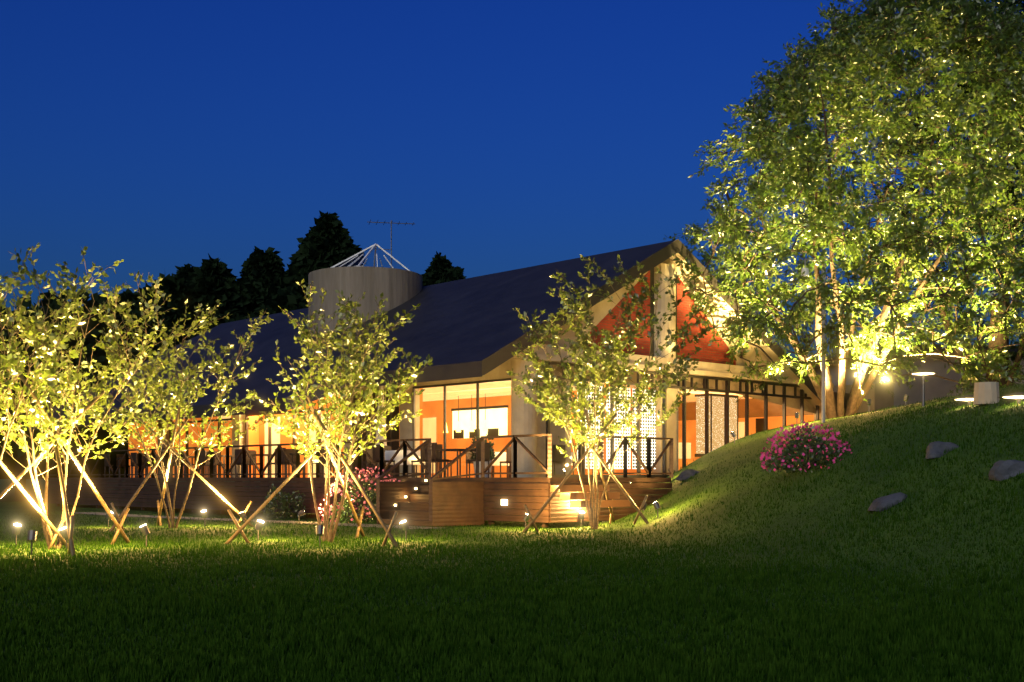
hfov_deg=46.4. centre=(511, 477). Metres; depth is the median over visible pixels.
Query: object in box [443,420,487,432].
pendant lamps
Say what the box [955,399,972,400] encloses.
mushroom lamp glow
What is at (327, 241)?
conifer
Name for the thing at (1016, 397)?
mushroom lamp glow
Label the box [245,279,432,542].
young tree
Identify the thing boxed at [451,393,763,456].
dark interior trim
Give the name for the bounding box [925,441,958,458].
rock
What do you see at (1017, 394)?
mushroom lamp body
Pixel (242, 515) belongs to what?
garden spotlight housing
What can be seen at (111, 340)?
young tree
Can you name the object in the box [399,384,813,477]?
interior wood walls
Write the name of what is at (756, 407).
roof soffit
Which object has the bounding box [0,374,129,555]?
support stake
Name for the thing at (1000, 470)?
rock
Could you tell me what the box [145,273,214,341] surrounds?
conifer
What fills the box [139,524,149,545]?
garden spotlight housing
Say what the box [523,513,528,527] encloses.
garden spotlight housing
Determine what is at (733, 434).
facade spotlight housing
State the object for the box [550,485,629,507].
deck steps
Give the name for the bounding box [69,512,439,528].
curb
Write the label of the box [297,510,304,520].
rose spot housing
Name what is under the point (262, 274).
conifer
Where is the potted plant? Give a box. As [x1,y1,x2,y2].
[469,434,495,461]
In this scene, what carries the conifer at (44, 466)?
on the lawn at (10, 507)
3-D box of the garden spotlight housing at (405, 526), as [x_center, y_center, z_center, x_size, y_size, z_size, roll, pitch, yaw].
[-1.935,0.991,21.524,0.176,0.445,0.136,0,0,-32]
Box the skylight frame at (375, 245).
[330,243,409,270]
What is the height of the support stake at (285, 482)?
2.668 m
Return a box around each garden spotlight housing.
[12,523,21,545]
[27,530,36,552]
[59,527,67,548]
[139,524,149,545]
[201,510,207,525]
[239,511,246,522]
[255,520,263,539]
[316,525,323,546]
[400,520,408,539]
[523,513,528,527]
[579,511,584,526]
[652,501,660,517]
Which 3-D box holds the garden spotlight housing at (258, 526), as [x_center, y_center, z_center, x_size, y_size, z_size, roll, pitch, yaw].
[-4.487,0.974,21.227,0.176,0.445,0.144,0,0,0]
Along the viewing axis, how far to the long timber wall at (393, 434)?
36.74 m
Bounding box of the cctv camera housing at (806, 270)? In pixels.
[801,268,808,276]
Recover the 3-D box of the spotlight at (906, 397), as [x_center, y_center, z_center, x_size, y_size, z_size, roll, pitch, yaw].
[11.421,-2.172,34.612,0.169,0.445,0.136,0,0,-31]
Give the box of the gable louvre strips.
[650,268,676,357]
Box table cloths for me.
[385,450,576,465]
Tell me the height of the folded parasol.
2.900 m
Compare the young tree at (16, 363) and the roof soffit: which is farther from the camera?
the roof soffit
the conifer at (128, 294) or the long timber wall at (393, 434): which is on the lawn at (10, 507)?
the conifer at (128, 294)
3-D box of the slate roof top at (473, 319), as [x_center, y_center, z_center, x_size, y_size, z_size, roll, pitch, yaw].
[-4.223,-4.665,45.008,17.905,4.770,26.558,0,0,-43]
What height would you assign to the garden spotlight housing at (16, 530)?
0.444 m
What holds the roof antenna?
on the cylinder tower
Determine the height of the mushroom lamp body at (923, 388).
0.820 m
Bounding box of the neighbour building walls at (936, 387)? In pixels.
[815,352,1023,407]
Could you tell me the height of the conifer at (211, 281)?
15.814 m
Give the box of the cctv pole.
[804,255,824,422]
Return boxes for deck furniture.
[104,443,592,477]
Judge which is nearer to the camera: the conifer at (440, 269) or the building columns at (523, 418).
the building columns at (523, 418)
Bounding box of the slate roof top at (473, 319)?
[30,240,674,418]
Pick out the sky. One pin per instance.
(156, 137)
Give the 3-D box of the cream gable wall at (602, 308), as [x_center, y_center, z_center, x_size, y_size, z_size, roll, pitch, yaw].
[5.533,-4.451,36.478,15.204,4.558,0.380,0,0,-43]
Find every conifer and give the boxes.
[30,294,121,493]
[52,281,156,485]
[62,288,167,489]
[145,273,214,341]
[173,263,200,280]
[184,253,249,481]
[235,246,304,314]
[247,285,307,318]
[285,262,304,492]
[289,210,365,487]
[421,251,460,286]
[452,266,466,278]
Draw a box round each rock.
[676,469,698,479]
[868,492,906,511]
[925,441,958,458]
[988,460,1023,480]
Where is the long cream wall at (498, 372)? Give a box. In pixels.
[332,359,510,477]
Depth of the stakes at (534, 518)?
25.52 m
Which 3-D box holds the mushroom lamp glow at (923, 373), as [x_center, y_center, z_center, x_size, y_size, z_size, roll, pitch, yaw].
[9.386,-2.353,27.261,0.500,0.025,0.500,0,0,0]
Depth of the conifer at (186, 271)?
83.33 m
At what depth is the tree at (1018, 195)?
38.21 m
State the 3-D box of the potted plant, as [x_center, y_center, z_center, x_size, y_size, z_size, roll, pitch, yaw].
[-0.786,-0.781,31.800,0.744,0.757,0.869,0,0,0]
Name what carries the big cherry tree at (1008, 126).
on the lawn at (10, 507)
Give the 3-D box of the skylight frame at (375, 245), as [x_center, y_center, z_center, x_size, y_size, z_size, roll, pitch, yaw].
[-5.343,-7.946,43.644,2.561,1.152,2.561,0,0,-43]
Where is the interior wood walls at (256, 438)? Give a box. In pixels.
[128,387,681,477]
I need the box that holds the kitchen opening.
[452,408,506,438]
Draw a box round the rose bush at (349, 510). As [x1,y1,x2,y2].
[319,467,399,522]
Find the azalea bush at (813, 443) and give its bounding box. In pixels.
[760,421,851,472]
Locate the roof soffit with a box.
[538,253,820,420]
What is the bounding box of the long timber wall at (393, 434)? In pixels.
[169,388,398,477]
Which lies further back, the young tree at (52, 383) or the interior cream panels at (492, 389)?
the interior cream panels at (492, 389)
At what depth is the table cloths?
33.07 m
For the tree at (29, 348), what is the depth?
56.36 m
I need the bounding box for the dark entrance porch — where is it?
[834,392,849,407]
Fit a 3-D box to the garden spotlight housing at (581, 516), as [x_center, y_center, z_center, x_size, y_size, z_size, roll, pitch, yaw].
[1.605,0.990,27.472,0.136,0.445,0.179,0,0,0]
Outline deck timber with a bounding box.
[48,434,672,526]
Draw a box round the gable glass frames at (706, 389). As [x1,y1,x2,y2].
[546,361,818,477]
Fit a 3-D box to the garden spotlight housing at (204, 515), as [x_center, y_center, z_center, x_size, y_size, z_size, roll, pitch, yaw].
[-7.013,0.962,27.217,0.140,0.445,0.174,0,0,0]
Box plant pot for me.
[473,461,491,477]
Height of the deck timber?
2.135 m
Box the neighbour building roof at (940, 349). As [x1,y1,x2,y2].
[800,344,1017,371]
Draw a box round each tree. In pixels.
[0,243,206,548]
[0,249,123,462]
[0,295,130,500]
[0,317,65,430]
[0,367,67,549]
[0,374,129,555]
[34,287,162,496]
[48,283,276,527]
[83,326,173,498]
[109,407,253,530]
[137,326,191,490]
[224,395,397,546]
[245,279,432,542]
[507,254,730,528]
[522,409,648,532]
[664,0,1023,418]
[836,0,1023,386]
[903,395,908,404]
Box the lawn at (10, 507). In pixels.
[0,385,1023,681]
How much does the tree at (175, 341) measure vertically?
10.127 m
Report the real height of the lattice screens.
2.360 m
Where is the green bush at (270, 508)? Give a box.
[262,484,305,518]
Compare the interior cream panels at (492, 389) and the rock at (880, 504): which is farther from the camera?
the interior cream panels at (492, 389)
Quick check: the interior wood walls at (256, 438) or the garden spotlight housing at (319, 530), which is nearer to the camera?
the garden spotlight housing at (319, 530)
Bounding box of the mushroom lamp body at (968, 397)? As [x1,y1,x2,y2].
[950,395,973,405]
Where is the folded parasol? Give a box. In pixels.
[375,386,386,445]
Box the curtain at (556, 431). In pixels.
[537,363,677,477]
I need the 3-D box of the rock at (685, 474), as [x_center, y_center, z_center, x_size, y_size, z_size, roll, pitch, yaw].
[4.660,-0.067,31.166,0.638,0.312,0.879,0,0,41]
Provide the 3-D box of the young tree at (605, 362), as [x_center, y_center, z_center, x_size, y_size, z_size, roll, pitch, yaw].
[1.897,-1.901,25.877,3.660,6.138,4.908,0,0,-37]
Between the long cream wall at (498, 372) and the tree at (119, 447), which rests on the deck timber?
the long cream wall at (498, 372)
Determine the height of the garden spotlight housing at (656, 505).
0.445 m
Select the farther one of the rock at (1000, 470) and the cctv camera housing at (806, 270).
the cctv camera housing at (806, 270)
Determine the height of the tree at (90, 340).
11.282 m
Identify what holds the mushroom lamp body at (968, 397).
on the lawn at (10, 507)
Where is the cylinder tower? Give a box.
[308,266,421,336]
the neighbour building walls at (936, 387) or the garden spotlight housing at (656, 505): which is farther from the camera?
the neighbour building walls at (936, 387)
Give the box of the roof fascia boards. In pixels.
[23,239,836,430]
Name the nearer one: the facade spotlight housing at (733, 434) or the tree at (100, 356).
the facade spotlight housing at (733, 434)
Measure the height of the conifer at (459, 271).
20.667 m
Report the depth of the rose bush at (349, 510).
29.90 m
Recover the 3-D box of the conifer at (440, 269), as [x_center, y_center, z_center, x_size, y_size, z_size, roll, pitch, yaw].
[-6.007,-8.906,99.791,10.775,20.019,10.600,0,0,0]
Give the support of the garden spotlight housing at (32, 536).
on the lawn at (10, 507)
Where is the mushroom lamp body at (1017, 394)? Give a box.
[998,392,1023,403]
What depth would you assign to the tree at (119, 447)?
63.94 m
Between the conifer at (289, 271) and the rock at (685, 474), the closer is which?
the rock at (685, 474)
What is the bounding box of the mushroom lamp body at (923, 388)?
[909,370,937,406]
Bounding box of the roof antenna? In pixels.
[369,220,413,267]
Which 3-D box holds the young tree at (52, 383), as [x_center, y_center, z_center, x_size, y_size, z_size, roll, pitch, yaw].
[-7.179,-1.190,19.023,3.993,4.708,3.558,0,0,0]
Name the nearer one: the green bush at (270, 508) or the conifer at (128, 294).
the green bush at (270, 508)
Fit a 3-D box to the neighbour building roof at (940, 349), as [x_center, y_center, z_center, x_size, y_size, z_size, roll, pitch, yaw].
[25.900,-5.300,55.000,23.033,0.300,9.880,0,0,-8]
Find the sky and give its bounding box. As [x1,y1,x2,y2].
[0,0,1023,478]
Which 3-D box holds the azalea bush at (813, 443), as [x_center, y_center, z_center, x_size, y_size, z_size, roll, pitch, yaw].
[5.296,-0.526,21.379,1.752,0.960,1.758,0,0,0]
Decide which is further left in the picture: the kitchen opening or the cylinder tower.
the cylinder tower
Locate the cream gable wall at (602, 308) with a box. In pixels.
[510,258,833,413]
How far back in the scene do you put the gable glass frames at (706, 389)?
36.16 m
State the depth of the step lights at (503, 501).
27.92 m
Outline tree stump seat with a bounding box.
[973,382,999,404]
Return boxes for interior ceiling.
[616,385,751,401]
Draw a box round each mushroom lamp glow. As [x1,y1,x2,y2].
[913,373,934,374]
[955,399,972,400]
[1002,396,1023,398]
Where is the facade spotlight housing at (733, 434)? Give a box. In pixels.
[730,431,736,443]
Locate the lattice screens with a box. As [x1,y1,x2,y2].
[577,385,655,468]
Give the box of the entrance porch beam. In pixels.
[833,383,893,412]
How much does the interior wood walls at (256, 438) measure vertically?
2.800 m
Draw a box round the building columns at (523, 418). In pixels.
[158,359,826,477]
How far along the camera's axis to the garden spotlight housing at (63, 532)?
18.46 m
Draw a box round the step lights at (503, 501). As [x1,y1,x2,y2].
[394,480,506,505]
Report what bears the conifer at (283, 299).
on the lawn at (10, 507)
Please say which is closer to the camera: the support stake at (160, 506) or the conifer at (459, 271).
the support stake at (160, 506)
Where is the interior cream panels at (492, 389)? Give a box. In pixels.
[217,381,744,477]

